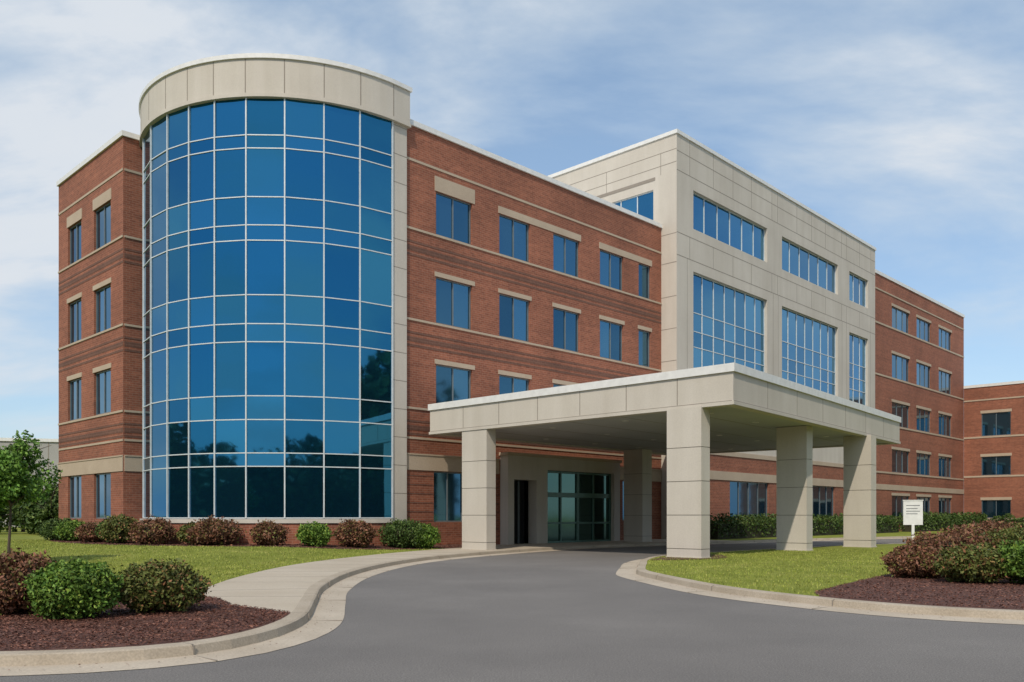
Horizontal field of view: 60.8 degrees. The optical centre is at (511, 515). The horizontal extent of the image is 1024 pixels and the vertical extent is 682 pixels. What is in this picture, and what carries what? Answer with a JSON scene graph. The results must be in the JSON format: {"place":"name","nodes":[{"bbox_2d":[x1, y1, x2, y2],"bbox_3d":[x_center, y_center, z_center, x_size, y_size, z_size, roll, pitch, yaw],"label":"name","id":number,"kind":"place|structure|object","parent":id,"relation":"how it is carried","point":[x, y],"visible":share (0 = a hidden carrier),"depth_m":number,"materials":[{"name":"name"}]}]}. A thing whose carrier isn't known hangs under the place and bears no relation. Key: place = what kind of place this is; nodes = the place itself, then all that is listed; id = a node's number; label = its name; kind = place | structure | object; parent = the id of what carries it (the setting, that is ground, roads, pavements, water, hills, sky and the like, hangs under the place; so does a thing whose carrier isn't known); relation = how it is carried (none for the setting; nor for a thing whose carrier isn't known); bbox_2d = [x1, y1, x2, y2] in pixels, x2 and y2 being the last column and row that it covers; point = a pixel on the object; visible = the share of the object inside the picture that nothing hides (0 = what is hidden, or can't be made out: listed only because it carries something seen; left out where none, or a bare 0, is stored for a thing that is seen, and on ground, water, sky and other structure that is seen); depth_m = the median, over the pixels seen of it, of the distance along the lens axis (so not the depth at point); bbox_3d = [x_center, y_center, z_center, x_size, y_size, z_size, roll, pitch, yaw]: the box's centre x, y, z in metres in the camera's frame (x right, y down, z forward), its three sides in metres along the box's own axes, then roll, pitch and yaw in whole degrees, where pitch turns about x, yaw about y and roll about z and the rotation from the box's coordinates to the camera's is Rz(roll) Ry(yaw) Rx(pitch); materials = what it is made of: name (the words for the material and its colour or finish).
{"place":"outdoors","nodes":[
{"label":"outdoors","id":0,"kind":"place"},
{"bbox_2d":[166,523,390,545],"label":"tower plinth","id":1,"kind":"structure","parent":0,"point":[291,536],"depth_m":37.13,"materials":[{"name":"brown brick"}]},
{"bbox_2d":[140,518,392,522],"bbox_3d":[-12.997,0.230,41.010,15.072,0.180,6.836,0,0,31],"label":"tower plinth cap","id":2,"kind":"object","parent":1,"relation":"on","point":[180,520],"visible":0.49,"depth_m":37.41,"materials":[{"name":"beige concrete"}]},
{"bbox_2d":[204,539,729,612],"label":"sidewalk","id":3,"kind":"structure","parent":0,"point":[280,588],"depth_m":20.65,"materials":[{"name":"concrete"}]},
{"bbox_2d":[0,527,941,586],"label":"lawn","id":4,"kind":"structure","parent":0,"point":[20,535],"depth_m":30.79,"materials":[{"name":"green plant"}]},
{"bbox_2d":[0,430,62,553],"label":"young tree","id":5,"kind":"object","parent":4,"relation":"on","point":[16,484],"visible":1,"depth_m":25.43,"materials":[{"name":"green plant"}]},
{"bbox_2d":[0,595,289,650],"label":"mulch bed","id":6,"kind":"object","parent":4,"relation":"on","point":[67,644],"visible":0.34,"depth_m":11.17,"materials":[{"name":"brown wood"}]},
{"bbox_2d":[0,547,57,615],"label":"red shrub","id":7,"kind":"object","parent":6,"relation":"on","point":[16,568],"visible":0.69,"depth_m":12.65,"materials":[{"name":"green plant"}]},
{"bbox_2d":[18,555,123,620],"bbox_3d":[-6.280,1.027,12.465,1.368,0.932,1.401,0,0,-30],"label":"green shrub","id":8,"kind":"object","parent":6,"relation":"on","point":[74,589],"visible":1,"depth_m":12.12,"materials":[{"name":"green plant"}]},
{"bbox_2d":[115,558,215,613],"bbox_3d":[-5.367,1.065,13.309,1.537,0.846,1.508,0,0,0],"label":"green shrub","id":9,"kind":"object","parent":6,"relation":"on","point":[164,586],"visible":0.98,"depth_m":12.92,"materials":[{"name":"green plant"}]},
{"bbox_2d":[60,562,290,584],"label":"grass","id":10,"kind":"structure","parent":4,"relation":"on","point":[230,568],"depth_m":23.87,"materials":[{"name":"green plant"}]},
{"bbox_2d":[0,539,442,564],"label":"grass","id":11,"kind":"structure","parent":4,"relation":"on","point":[15,542],"depth_m":31.40,"materials":[{"name":"green plant"}]},
{"bbox_2d":[50,539,461,548],"bbox_3d":[-12.700,1.338,41.250,23.600,0.240,13.500,0,0,0],"label":"mulch bed","id":12,"kind":"object","parent":4,"relation":"on","point":[369,546],"visible":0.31,"depth_m":36.84,"materials":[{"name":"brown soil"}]},
{"bbox_2d":[35,517,79,539],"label":"green shrub","id":13,"kind":"object","parent":12,"relation":"on","point":[47,529],"visible":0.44,"depth_m":42.87,"materials":[{"name":"green plant"}]},
{"bbox_2d":[52,519,84,540],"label":"green shrub","id":14,"kind":"object","parent":12,"relation":"on","point":[66,529],"visible":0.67,"depth_m":41.67,"materials":[{"name":"green plant"}]},
{"bbox_2d":[72,520,103,541],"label":"red shrub","id":15,"kind":"object","parent":12,"relation":"on","point":[84,533],"visible":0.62,"depth_m":39.73,"materials":[{"name":"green plant"}]},
{"bbox_2d":[91,518,110,541],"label":"green shrub","id":16,"kind":"object","parent":12,"relation":"on","point":[96,528],"visible":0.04,"depth_m":39.31,"materials":[{"name":"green plant"}]},
{"bbox_2d":[96,513,137,542],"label":"green shrub","id":17,"kind":"object","parent":12,"relation":"on","point":[116,529],"visible":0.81,"depth_m":38.10,"materials":[{"name":"green plant"}]},
{"bbox_2d":[126,514,179,543],"bbox_3d":[-15.274,0.593,37.178,2.210,1.398,2.176,0,0,0],"label":"red shrub","id":18,"kind":"object","parent":12,"relation":"on","point":[156,531],"visible":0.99,"depth_m":36.73,"materials":[{"name":"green plant"}]},
{"bbox_2d":[176,521,203,544],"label":"shrub","id":19,"kind":"object","parent":12,"relation":"on","point":[181,535],"visible":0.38,"depth_m":36.05,"materials":[{"name":"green plant"}]},
{"bbox_2d":[184,515,245,545],"bbox_3d":[-12.268,0.604,36.070,2.501,1.352,2.419,0,0,0],"label":"red shrub","id":20,"kind":"object","parent":12,"relation":"on","point":[217,531],"visible":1,"depth_m":35.59,"materials":[{"name":"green plant"}]},
{"bbox_2d":[246,519,290,545],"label":"red shrub","id":21,"kind":"object","parent":12,"relation":"on","point":[268,532],"visible":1,"depth_m":35.42,"materials":[{"name":"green plant"}]},
{"bbox_2d":[295,521,332,546],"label":"green shrub","id":22,"kind":"object","parent":12,"relation":"on","point":[315,533],"visible":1,"depth_m":35.51,"materials":[{"name":"green plant"}]},
{"bbox_2d":[332,518,378,546],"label":"red shrub","id":23,"kind":"object","parent":12,"relation":"on","point":[354,533],"visible":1,"depth_m":36.48,"materials":[{"name":"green plant"}]},
{"bbox_2d":[377,517,429,547],"bbox_3d":[-4.765,0.759,38.457,2.565,1.379,2.445,0,0,41],"label":"green shrub","id":24,"kind":"object","parent":12,"relation":"on","point":[398,533],"visible":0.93,"depth_m":37.93,"materials":[{"name":"green plant"}]},
{"bbox_2d":[410,522,440,548],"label":"green shrub","id":25,"kind":"object","parent":12,"relation":"on","point":[431,536],"visible":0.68,"depth_m":38.17,"materials":[{"name":"green plant"}]},
{"bbox_2d":[710,512,901,538],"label":"hedge","id":26,"kind":"object","parent":4,"relation":"on","point":[733,527],"visible":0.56,"depth_m":58.34,"materials":[{"name":"green plant"}]},
{"bbox_2d":[899,511,988,531],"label":"hedge","id":27,"kind":"object","parent":4,"relation":"on","point":[934,521],"visible":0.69,"depth_m":84.62,"materials":[{"name":"green plant"}]},
{"bbox_2d":[978,513,1023,527],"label":"hedge","id":28,"kind":"object","parent":4,"relation":"on","point":[1011,519],"visible":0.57,"depth_m":91.89,"materials":[{"name":"green plant"}]},
{"bbox_2d":[0,539,1023,681],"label":"road","id":29,"kind":"structure","parent":0,"point":[583,615],"depth_m":11.36,"materials":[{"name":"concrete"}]},
{"bbox_2d":[0,536,910,675],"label":"kerb","id":30,"kind":"structure","parent":29,"relation":"on","point":[285,632],"depth_m":10.64,"materials":[{"name":"concrete"}]},
{"bbox_2d":[428,362,900,557],"bbox_3d":[8.837,-1.740,41.661,15.634,6.680,20.468,0,0,44],"label":"entrance canopy","id":31,"kind":"object","parent":29,"relation":"on","point":[687,422],"visible":0.95,"depth_m":36.57,"materials":[{"name":"stone"}]},
{"bbox_2d":[616,543,1023,624],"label":"kerb","id":32,"kind":"structure","parent":29,"relation":"on","point":[631,571],"depth_m":15.35,"materials":[{"name":"concrete"}]},
{"bbox_2d":[0,0,1023,438],"label":"sky","id":33,"kind":"structure","parent":0,"point":[899,123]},
{"bbox_2d":[646,544,910,596],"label":"traffic island lawn","id":34,"kind":"structure","parent":0,"point":[879,546],"depth_m":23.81,"materials":[{"name":"green plant"}]},
{"bbox_2d":[652,554,726,559],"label":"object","id":35,"kind":"object","parent":34,"relation":"on","point":[677,558],"visible":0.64,"depth_m":29.60,"materials":[{"name":"soil"}]},
{"bbox_2d":[903,500,922,538],"bbox_3d":[18.300,0.375,39.800,0.865,2.190,0.100,0,0,14],"label":"information sign","id":36,"kind":"object","parent":34,"relation":"on","point":[912,513],"visible":0.95,"depth_m":39.77,"materials":[{"name":"white metal"}]},
{"bbox_2d":[814,573,1023,609],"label":"mulch bed","id":37,"kind":"object","parent":34,"relation":"on","point":[901,587],"visible":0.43,"depth_m":16.34,"materials":[{"name":"brown wood"}]},
{"bbox_2d":[879,543,944,578],"bbox_3d":[9.552,1.067,20.625,1.735,0.873,1.689,0,0,-38],"label":"red shrub","id":38,"kind":"object","parent":37,"relation":"on","point":[913,560],"visible":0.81,"depth_m":20.20,"materials":[{"name":"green plant"}]},
{"bbox_2d":[902,524,995,548],"bbox_3d":[10.921,0.837,21.660,2.542,1.306,2.583,0,0,-35],"label":"red shrub","id":39,"kind":"object","parent":37,"relation":"on","point":[954,537],"visible":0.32,"depth_m":21.21,"materials":[{"name":"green plant"}]},
{"bbox_2d":[930,541,1017,583],"bbox_3d":[10.047,1.028,19.034,1.773,0.951,1.722,0,0,0],"label":"green shrub","id":40,"kind":"object","parent":37,"relation":"on","point":[969,563],"visible":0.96,"depth_m":18.58,"materials":[{"name":"green plant"}]},
{"bbox_2d":[936,519,1023,539],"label":"red shrub","id":41,"kind":"object","parent":37,"relation":"on","point":[990,525],"visible":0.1,"depth_m":23.37,"materials":[{"name":"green plant"}]},
{"bbox_2d":[970,522,1023,574],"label":"red shrub","id":42,"kind":"object","parent":37,"relation":"on","point":[1010,534],"visible":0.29,"depth_m":20.74,"materials":[{"name":"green plant"}]},
{"bbox_2d":[994,539,1023,582],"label":"green shrub","id":43,"kind":"object","parent":37,"relation":"on","point":[1014,551],"visible":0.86,"depth_m":18.34,"materials":[{"name":"green plant"}]},
{"label":"ground","id":44,"kind":"structure","parent":0,"visible":0},
{"bbox_2d":[0,474,58,534],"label":"background trees","id":45,"kind":"object","parent":44,"relation":"on","point":[31,516],"visible":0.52,"depth_m":57.27,"materials":[{"name":"green plant"}]},
{"bbox_2d":[0,441,58,526],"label":"walls","id":46,"kind":"structure","parent":44,"relation":"on","point":[53,452],"depth_m":94.59,"materials":[{"name":"beige concrete"}]},
{"bbox_2d":[0,438,58,441],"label":"roof edge","id":47,"kind":"object","parent":46,"relation":"on","point":[40,439],"depth_m":94.28,"materials":[{"name":"metal"}]},
{"bbox_2d":[142,98,392,518],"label":"tower mullions","id":48,"kind":"object","parent":44,"relation":"on","point":[215,342],"visible":0.72,"depth_m":37.81,"materials":[{"name":"silver metal"}]},
{"bbox_2d":[144,98,391,517],"bbox_3d":[-13.248,-8.875,40.982,14.829,17.950,6.216,0,0,35],"label":"tower curtain glass","id":49,"kind":"object","parent":48,"relation":"in","point":[303,361],"visible":0.97,"depth_m":37.57,"materials":[{"name":"blue glass"}]},
{"bbox_2d":[139,58,410,146],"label":"tower parapet","id":50,"kind":"structure","parent":48,"relation":"on","point":[304,80],"depth_m":37.52,"materials":[{"name":"beige stone"}]},
{"bbox_2d":[139,53,412,115],"bbox_3d":[-12.920,-19.475,42.010,15.009,0.190,8.632,0,0,44],"label":"tower coping","id":51,"kind":"object","parent":50,"relation":"on","point":[151,83],"visible":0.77,"depth_m":37.52,"materials":[{"name":"white metal"}]},
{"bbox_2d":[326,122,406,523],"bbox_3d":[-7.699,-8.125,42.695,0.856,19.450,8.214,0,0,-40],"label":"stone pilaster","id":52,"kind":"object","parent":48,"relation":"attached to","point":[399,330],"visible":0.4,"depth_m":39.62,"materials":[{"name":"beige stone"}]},
{"bbox_2d":[59,126,1023,544],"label":"brick walls","id":53,"kind":"structure","parent":44,"relation":"on","point":[123,152],"depth_m":46.23,"materials":[{"name":"red brick"}]},
{"bbox_2d":[59,239,660,536],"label":"brown brick bands","id":54,"kind":"object","parent":53,"relation":"attached to","point":[409,338],"visible":0.62,"depth_m":44.18,"materials":[{"name":"brown brick"}]},
{"bbox_2d":[67,176,1011,499],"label":"stone lintels","id":55,"kind":"object","parent":53,"relation":"attached to","point":[453,190],"visible":0.96,"depth_m":46.08,"materials":[{"name":"stone"}]},
{"bbox_2d":[56,119,1023,388],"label":"roof coping","id":56,"kind":"object","parent":53,"relation":"on","point":[416,125],"visible":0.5,"depth_m":53.70,"materials":[{"name":"metal"}]},
{"bbox_2d":[57,156,1023,519],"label":"stone bands","id":57,"kind":"object","parent":53,"relation":"attached to","point":[427,462],"visible":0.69,"depth_m":46.27,"materials":[{"name":"stone"}]},
{"bbox_2d":[70,192,1010,521],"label":"window frames","id":58,"kind":"structure","parent":53,"relation":"attached to","point":[514,378],"depth_m":46.10,"materials":[{"name":"grey metal"}]},
{"bbox_2d":[71,194,1009,520],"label":"window glass","id":59,"kind":"object","parent":58,"relation":"in","point":[451,298],"visible":0.74,"depth_m":46.52,"materials":[{"name":"blue glass"}]},
{"bbox_2d":[500,455,619,544],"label":"entrance surround","id":60,"kind":"object","parent":53,"relation":"attached to","point":[533,471],"visible":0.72,"depth_m":45.81,"materials":[{"name":"beige concrete"}]},
{"bbox_2d":[517,481,518,543],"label":"side door frame","id":61,"kind":"object","parent":60,"relation":"attached to","point":[517,512],"visible":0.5,"depth_m":45.51,"materials":[{"name":"metal"}]},
{"bbox_2d":[514,480,523,543],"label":"door","id":62,"kind":"structure","parent":60,"relation":"in","point":[521,511],"depth_m":45.97,"materials":[{"name":"black metal"}]},
{"bbox_2d":[548,471,610,542],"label":"entrance door frame","id":63,"kind":"object","parent":60,"relation":"in","point":[577,495],"visible":0.62,"depth_m":48.38,"materials":[{"name":"grey metal"}]},
{"bbox_2d":[548,470,608,540],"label":"entrance door glass","id":64,"kind":"object","parent":63,"relation":"in","point":[601,506],"visible":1,"depth_m":48.57,"materials":[{"name":"glass"}]},
{"bbox_2d":[518,133,874,538],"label":"precast walls","id":65,"kind":"structure","parent":44,"relation":"on","point":[672,187],"depth_m":59.30,"materials":[{"name":"stone"}]},
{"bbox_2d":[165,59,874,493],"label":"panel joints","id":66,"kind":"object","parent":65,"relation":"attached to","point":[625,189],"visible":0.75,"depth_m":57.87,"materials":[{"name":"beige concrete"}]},
{"bbox_2d":[613,191,865,404],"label":"atrium mullions","id":67,"kind":"object","parent":65,"relation":"on","point":[745,346],"visible":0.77,"depth_m":62.80,"materials":[{"name":"silver metal"}]},
{"bbox_2d":[615,192,864,404],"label":"atrium glass","id":68,"kind":"object","parent":67,"relation":"in","point":[645,209],"visible":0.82,"depth_m":61.91,"materials":[{"name":"blue glass"}]}
]}

